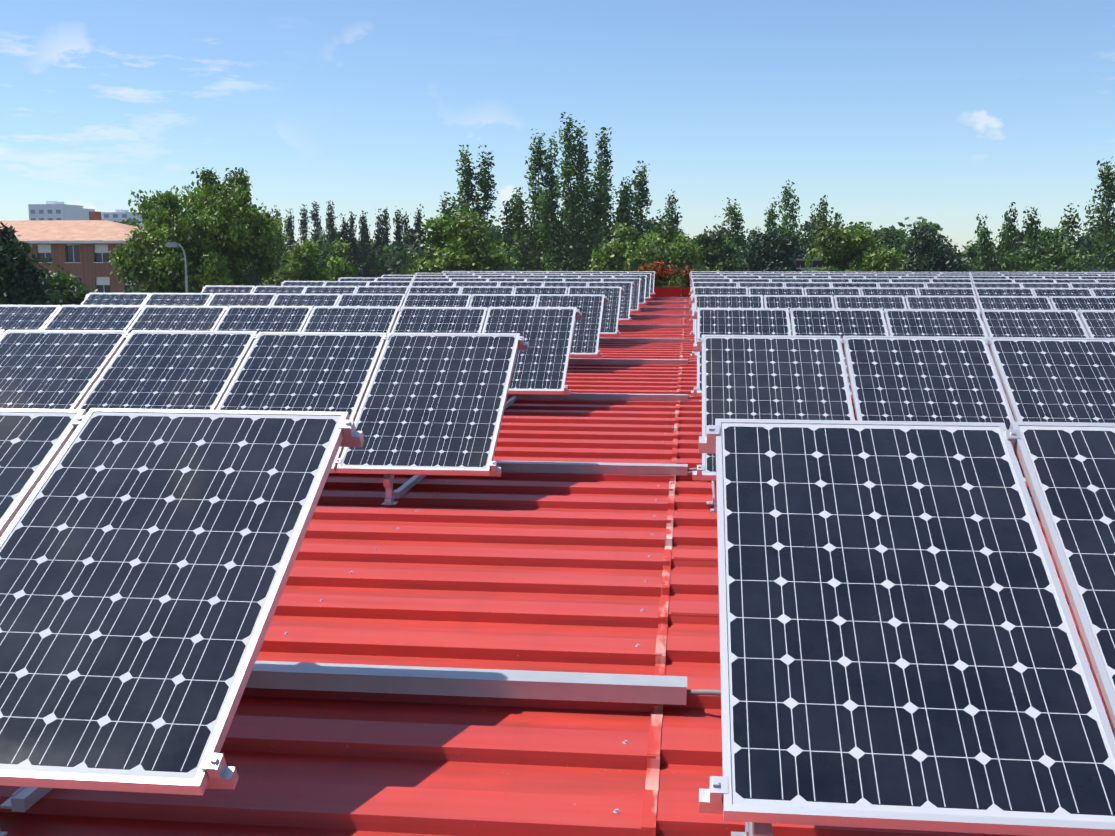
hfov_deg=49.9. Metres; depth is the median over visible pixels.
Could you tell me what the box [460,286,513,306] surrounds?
pv module
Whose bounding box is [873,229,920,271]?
broad tree
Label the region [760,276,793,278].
pv module
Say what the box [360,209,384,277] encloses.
poplar tree
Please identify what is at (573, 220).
poplar tree
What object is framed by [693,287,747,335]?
pv module
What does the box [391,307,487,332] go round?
pv module
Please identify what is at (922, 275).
pv module
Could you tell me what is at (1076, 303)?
pv module
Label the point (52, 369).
pv module
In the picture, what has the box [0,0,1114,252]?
sky
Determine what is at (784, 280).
pv module
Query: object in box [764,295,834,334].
pv module
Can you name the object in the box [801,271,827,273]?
pv module
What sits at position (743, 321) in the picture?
pv module
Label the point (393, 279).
pv module
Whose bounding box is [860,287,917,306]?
pv module
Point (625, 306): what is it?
pv module
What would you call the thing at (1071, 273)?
pv module
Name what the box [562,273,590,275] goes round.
pv module
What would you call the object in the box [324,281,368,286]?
pv module
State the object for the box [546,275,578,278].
pv module
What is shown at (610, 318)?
pv module
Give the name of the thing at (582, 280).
pv module
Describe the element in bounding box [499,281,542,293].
pv module
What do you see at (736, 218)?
poplar tree
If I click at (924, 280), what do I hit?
pv module
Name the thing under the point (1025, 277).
pv module
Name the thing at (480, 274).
pv module
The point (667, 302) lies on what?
cable trunking
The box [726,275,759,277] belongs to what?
pv module
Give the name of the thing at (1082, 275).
pv module
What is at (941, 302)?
pv module
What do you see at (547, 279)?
pv module
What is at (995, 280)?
pv module
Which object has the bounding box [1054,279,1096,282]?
pv module
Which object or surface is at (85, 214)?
tower block
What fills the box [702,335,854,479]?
pv module
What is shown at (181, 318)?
pv module
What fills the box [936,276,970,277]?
pv module
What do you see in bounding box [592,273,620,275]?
pv module
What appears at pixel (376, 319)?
pv module
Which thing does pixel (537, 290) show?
pv module
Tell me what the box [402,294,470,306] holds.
pv module
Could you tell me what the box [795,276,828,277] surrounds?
pv module
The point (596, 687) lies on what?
mounting rail
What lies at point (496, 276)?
pv module
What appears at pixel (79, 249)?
brick apartment block
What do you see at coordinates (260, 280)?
poplar tree
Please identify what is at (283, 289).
pv module
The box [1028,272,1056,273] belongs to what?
pv module
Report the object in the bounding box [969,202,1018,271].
poplar tree
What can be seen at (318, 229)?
poplar tree
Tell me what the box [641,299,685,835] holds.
roof seam
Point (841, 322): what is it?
pv module
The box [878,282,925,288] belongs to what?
pv module
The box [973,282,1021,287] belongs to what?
pv module
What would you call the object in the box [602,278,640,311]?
pv module
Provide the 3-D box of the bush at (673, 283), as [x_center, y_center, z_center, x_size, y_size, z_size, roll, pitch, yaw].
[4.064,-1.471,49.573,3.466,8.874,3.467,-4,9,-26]
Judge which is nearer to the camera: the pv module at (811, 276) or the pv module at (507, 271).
the pv module at (811, 276)
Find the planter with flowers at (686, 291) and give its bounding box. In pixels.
[679,265,695,297]
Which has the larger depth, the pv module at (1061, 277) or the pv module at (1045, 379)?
the pv module at (1061, 277)
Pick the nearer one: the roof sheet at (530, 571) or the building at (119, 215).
the roof sheet at (530, 571)
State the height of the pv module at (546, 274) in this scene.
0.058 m
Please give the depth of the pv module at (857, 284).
26.31 m
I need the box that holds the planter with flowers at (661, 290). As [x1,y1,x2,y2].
[647,261,684,296]
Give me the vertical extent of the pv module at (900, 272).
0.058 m
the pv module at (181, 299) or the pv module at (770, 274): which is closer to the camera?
the pv module at (181, 299)
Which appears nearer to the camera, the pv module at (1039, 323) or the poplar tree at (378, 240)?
the pv module at (1039, 323)
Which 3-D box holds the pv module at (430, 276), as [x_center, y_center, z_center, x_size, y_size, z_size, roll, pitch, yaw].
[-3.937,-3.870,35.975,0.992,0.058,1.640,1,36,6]
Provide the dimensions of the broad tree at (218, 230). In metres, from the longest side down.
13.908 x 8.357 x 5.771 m
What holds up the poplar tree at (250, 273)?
on the ground
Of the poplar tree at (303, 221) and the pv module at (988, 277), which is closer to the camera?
the pv module at (988, 277)
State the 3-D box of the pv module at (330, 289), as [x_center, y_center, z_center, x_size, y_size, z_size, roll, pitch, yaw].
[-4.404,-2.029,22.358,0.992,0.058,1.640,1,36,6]
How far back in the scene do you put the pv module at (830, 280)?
30.83 m
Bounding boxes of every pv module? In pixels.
[0,305,60,331]
[0,330,129,408]
[0,408,86,537]
[0,408,349,795]
[42,305,143,330]
[77,330,257,411]
[81,293,150,304]
[127,305,227,332]
[143,293,213,306]
[201,286,254,293]
[207,293,276,306]
[214,306,312,332]
[216,332,386,472]
[252,286,305,293]
[271,294,340,307]
[281,281,325,286]
[302,306,398,335]
[303,286,356,293]
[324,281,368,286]
[336,294,405,331]
[336,333,519,475]
[339,277,375,280]
[355,286,408,304]
[367,281,411,286]
[376,277,412,280]
[382,275,414,277]
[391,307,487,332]
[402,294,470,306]
[407,286,460,293]
[411,281,454,285]
[413,278,449,280]
[414,275,446,277]
[416,273,443,274]
[443,271,468,272]
[445,273,472,275]
[447,275,479,277]
[450,278,487,281]
[454,281,498,286]
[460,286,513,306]
[469,271,494,272]
[469,294,537,330]
[474,273,502,275]
[480,275,512,277]
[482,307,576,393]
[488,278,525,281]
[495,271,520,272]
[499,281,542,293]
[503,273,531,274]
[513,275,545,277]
[514,286,567,303]
[522,271,547,273]
[526,278,563,281]
[532,273,561,275]
[536,294,604,356]
[543,282,587,293]
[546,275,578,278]
[548,271,573,272]
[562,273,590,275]
[564,278,601,281]
[568,287,621,335]
[575,271,600,273]
[580,275,612,278]
[588,282,632,320]
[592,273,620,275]
[602,271,627,273]
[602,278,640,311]
[613,275,646,303]
[622,273,650,298]
[628,271,654,293]
[691,271,717,272]
[691,273,720,274]
[691,275,724,304]
[692,278,730,287]
[692,282,737,321]
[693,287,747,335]
[695,295,763,357]
[697,308,790,395]
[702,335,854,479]
[715,419,1114,835]
[722,273,750,275]
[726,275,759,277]
[731,278,769,282]
[738,282,783,294]
[748,287,803,307]
[752,273,781,275]
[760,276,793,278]
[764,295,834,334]
[771,278,809,282]
[783,273,812,275]
[785,282,830,294]
[790,308,888,397]
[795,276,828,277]
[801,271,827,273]
[804,287,860,306]
[810,278,849,282]
[814,273,843,275]
[830,275,863,278]
[831,282,877,287]
[834,295,906,334]
[843,336,1027,486]
[845,273,875,275]
[850,278,889,282]
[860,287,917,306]
[865,276,899,277]
[876,273,906,275]
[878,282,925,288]
[884,309,1007,399]
[885,272,912,273]
[890,278,930,282]
[900,276,934,278]
[905,296,987,335]
[907,274,938,275]
[913,272,940,273]
[917,288,975,296]
[925,282,973,288]
[931,278,971,281]
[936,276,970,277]
[939,273,970,275]
[942,272,969,273]
[970,272,998,273]
[971,274,1002,275]
[971,276,1006,278]
[972,279,1013,282]
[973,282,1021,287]
[974,288,1034,295]
[976,296,1053,309]
[980,309,1088,337]
[987,337,1114,422]
[999,272,1027,273]
[1003,274,1034,275]
[1007,276,1043,279]
[1009,421,1114,734]
[1013,279,1054,282]
[1021,283,1070,288]
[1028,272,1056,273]
[1032,288,1092,297]
[1035,274,1066,275]
[1043,276,1079,278]
[1049,296,1114,310]
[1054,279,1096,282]
[1057,272,1085,273]
[1067,274,1098,275]
[1069,283,1114,288]
[1077,310,1114,337]
[1079,276,1114,279]
[1085,272,1114,273]
[1090,288,1114,295]
[1096,279,1114,282]
[1100,274,1114,275]
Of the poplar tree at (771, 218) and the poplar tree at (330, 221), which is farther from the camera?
the poplar tree at (330, 221)
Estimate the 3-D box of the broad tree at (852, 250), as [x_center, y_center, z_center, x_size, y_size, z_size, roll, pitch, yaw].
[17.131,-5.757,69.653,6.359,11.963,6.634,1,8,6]
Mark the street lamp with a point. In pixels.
(171, 244)
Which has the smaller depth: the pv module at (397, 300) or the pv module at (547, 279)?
the pv module at (397, 300)
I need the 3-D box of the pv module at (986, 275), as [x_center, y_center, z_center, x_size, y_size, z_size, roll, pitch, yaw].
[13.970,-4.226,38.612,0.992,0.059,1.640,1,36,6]
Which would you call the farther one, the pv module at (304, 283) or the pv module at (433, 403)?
the pv module at (304, 283)
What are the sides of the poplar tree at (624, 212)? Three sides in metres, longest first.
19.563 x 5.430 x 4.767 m
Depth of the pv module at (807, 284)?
26.42 m
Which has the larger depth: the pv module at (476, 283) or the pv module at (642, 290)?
the pv module at (642, 290)
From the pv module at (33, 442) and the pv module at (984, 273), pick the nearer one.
the pv module at (33, 442)
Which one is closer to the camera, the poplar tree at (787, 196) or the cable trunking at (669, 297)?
the cable trunking at (669, 297)
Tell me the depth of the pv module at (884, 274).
39.51 m
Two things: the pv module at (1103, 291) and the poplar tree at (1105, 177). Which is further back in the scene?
the poplar tree at (1105, 177)
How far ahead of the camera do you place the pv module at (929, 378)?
8.15 m
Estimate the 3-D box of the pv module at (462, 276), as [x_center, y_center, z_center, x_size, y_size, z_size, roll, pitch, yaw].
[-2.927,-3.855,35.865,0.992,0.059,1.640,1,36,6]
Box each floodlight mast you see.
[795,259,821,270]
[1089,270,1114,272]
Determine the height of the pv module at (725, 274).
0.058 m
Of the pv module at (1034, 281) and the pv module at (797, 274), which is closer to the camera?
the pv module at (1034, 281)
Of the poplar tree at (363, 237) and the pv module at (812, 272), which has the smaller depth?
the pv module at (812, 272)
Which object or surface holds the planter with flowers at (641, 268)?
on the roof sheet at (530, 571)
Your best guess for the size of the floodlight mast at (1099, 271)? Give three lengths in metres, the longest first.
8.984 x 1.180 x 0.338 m
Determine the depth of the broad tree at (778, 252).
86.79 m
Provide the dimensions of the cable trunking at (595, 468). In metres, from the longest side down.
2.890 x 0.277 x 0.074 m
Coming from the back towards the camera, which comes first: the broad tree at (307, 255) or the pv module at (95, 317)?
the broad tree at (307, 255)
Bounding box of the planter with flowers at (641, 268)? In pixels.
[637,265,651,270]
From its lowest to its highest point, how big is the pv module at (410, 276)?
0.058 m
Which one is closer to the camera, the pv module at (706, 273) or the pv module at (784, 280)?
the pv module at (784, 280)
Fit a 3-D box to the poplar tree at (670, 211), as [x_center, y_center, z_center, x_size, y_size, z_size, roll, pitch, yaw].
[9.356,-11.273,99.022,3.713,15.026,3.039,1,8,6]
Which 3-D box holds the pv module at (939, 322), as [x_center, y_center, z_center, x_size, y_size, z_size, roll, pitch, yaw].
[3.974,-0.676,12.353,0.992,0.060,1.640,1,36,6]
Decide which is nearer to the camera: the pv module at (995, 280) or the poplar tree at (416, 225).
the pv module at (995, 280)
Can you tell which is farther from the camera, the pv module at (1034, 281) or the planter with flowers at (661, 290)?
the planter with flowers at (661, 290)
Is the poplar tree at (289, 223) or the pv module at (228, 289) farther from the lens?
the poplar tree at (289, 223)
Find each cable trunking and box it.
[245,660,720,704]
[493,460,696,475]
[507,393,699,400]
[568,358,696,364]
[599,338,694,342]
[618,324,692,327]
[630,315,691,317]
[638,307,689,309]
[646,302,689,303]
[652,297,687,298]
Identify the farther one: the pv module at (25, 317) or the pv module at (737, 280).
the pv module at (737, 280)
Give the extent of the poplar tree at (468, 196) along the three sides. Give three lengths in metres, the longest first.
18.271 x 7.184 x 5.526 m
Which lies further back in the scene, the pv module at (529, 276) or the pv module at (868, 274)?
the pv module at (868, 274)
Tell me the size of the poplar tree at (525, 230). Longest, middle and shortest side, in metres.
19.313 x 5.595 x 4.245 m
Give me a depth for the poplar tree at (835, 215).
96.38 m
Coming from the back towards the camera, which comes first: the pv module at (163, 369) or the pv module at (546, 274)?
the pv module at (546, 274)
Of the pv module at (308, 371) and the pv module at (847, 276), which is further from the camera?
the pv module at (847, 276)
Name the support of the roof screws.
on the roof sheet at (530, 571)
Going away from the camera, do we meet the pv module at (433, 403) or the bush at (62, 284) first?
the pv module at (433, 403)
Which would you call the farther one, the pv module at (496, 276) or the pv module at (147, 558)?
the pv module at (496, 276)
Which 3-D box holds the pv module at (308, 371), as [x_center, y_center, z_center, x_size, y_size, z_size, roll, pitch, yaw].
[-1.852,-0.144,8.419,0.992,0.058,1.640,1,36,6]
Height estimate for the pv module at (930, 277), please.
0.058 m
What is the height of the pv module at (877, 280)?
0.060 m
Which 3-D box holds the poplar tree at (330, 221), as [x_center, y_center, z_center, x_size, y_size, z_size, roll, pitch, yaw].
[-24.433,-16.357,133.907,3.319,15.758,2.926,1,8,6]
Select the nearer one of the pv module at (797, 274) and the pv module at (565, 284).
the pv module at (565, 284)
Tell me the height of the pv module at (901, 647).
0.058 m
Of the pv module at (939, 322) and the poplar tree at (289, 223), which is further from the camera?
the poplar tree at (289, 223)
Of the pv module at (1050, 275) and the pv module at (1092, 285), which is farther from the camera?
the pv module at (1050, 275)
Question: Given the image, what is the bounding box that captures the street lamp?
[165,242,187,292]
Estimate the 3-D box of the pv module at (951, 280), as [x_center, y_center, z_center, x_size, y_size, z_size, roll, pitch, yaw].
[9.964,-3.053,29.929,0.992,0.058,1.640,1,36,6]
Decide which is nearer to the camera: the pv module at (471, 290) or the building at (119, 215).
the pv module at (471, 290)
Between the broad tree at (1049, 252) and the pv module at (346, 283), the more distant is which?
the broad tree at (1049, 252)
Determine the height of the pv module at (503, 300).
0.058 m
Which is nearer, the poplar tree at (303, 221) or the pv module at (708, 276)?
the pv module at (708, 276)
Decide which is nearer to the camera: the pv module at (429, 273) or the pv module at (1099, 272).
the pv module at (429, 273)
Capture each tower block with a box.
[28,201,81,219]
[82,206,94,219]
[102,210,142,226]
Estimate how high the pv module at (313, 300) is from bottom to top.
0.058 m
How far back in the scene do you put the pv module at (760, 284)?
26.52 m
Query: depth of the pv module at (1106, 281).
30.10 m
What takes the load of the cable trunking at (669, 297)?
on the roof sheet at (530, 571)
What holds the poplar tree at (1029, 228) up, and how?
on the ground
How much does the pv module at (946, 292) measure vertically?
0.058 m
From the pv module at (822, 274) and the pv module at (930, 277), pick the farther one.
the pv module at (822, 274)
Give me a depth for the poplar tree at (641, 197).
95.28 m
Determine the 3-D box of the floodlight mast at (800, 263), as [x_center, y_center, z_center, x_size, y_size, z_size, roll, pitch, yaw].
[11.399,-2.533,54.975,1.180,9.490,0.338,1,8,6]
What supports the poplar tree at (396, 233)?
on the ground
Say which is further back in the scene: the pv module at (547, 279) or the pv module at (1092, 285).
the pv module at (547, 279)
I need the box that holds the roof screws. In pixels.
[284,299,682,813]
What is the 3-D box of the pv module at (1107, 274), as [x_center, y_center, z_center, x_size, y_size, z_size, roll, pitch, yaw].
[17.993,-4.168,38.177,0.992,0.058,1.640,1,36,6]
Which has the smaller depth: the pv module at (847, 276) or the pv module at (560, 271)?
the pv module at (847, 276)
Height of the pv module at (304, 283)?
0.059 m
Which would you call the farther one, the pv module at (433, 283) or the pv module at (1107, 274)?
the pv module at (1107, 274)
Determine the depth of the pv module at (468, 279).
31.83 m
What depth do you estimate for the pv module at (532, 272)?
45.36 m
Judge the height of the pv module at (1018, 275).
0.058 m
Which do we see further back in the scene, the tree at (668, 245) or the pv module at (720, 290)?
the tree at (668, 245)
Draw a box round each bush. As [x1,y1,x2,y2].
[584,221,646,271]
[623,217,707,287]
[654,275,684,295]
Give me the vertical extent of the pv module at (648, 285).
0.058 m
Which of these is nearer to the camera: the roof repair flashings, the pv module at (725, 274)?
the roof repair flashings
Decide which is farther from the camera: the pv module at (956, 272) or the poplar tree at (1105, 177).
the poplar tree at (1105, 177)
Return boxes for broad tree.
[0,222,54,304]
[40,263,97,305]
[104,167,293,292]
[258,239,360,285]
[393,207,518,274]
[686,225,748,271]
[740,227,813,271]
[801,215,910,271]
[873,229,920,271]
[893,224,972,271]
[997,226,1089,271]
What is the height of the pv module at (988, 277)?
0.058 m
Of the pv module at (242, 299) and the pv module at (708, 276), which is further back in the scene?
the pv module at (708, 276)
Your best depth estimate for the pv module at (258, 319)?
13.55 m
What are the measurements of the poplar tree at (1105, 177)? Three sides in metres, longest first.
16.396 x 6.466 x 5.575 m
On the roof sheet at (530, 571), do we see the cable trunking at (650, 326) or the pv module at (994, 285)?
the cable trunking at (650, 326)
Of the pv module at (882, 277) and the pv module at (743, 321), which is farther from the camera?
the pv module at (882, 277)
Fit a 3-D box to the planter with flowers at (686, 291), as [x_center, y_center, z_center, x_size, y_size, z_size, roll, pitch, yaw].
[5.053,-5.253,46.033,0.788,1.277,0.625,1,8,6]
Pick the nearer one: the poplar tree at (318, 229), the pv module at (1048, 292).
the pv module at (1048, 292)
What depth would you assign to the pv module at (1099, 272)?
43.17 m
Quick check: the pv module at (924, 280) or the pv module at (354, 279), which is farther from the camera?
the pv module at (354, 279)
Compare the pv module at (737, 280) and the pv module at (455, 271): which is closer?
the pv module at (737, 280)
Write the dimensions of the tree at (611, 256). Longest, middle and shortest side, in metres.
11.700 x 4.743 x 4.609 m
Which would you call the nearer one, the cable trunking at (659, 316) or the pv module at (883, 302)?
the pv module at (883, 302)
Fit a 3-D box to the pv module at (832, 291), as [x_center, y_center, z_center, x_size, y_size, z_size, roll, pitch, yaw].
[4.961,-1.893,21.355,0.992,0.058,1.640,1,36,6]
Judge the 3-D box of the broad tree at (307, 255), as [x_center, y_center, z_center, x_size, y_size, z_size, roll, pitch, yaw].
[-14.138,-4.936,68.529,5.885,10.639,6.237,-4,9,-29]
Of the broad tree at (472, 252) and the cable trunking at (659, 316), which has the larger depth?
the broad tree at (472, 252)
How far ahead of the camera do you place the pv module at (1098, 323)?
12.61 m
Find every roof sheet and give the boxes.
[0,299,684,835]
[656,298,1114,835]
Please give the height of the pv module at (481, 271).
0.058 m
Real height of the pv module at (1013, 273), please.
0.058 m
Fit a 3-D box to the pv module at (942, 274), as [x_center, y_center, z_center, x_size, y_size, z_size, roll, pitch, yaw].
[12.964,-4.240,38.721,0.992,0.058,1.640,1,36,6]
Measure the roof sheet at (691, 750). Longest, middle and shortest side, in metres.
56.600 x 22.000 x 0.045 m
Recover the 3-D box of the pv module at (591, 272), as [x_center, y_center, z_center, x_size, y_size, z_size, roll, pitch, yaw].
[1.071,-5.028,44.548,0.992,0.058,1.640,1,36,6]
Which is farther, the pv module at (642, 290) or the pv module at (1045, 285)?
the pv module at (642, 290)
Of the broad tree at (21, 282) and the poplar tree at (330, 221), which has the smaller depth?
the broad tree at (21, 282)
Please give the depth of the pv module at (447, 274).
41.05 m
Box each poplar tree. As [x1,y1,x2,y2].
[242,198,257,286]
[251,208,274,285]
[272,205,296,269]
[293,204,317,246]
[309,201,326,242]
[324,200,350,264]
[348,210,374,277]
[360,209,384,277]
[380,206,402,259]
[400,204,424,246]
[436,144,523,270]
[508,128,576,271]
[534,112,611,271]
[573,127,637,270]
[614,161,665,264]
[663,189,688,236]
[708,197,754,267]
[758,197,778,260]
[775,180,830,256]
[807,204,843,261]
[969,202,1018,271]
[994,206,1041,270]
[1054,156,1114,271]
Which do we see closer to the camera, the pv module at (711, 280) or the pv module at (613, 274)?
the pv module at (711, 280)
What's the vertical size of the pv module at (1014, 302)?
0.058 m
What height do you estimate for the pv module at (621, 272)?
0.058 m
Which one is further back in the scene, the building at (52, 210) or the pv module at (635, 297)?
the building at (52, 210)
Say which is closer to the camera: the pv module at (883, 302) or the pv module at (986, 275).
the pv module at (883, 302)
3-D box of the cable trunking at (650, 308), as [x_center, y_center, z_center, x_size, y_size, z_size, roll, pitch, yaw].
[2.906,-3.285,35.966,2.890,0.074,0.277,1,8,10]
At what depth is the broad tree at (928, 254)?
76.33 m
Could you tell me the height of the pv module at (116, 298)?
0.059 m
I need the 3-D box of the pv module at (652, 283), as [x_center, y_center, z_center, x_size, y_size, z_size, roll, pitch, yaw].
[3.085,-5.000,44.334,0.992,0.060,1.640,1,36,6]
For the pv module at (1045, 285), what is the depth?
25.87 m
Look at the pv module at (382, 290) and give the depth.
22.78 m
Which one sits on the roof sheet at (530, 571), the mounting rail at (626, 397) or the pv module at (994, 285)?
the mounting rail at (626, 397)
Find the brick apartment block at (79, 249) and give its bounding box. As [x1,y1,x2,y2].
[0,212,149,295]
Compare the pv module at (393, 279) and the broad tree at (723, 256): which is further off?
the broad tree at (723, 256)

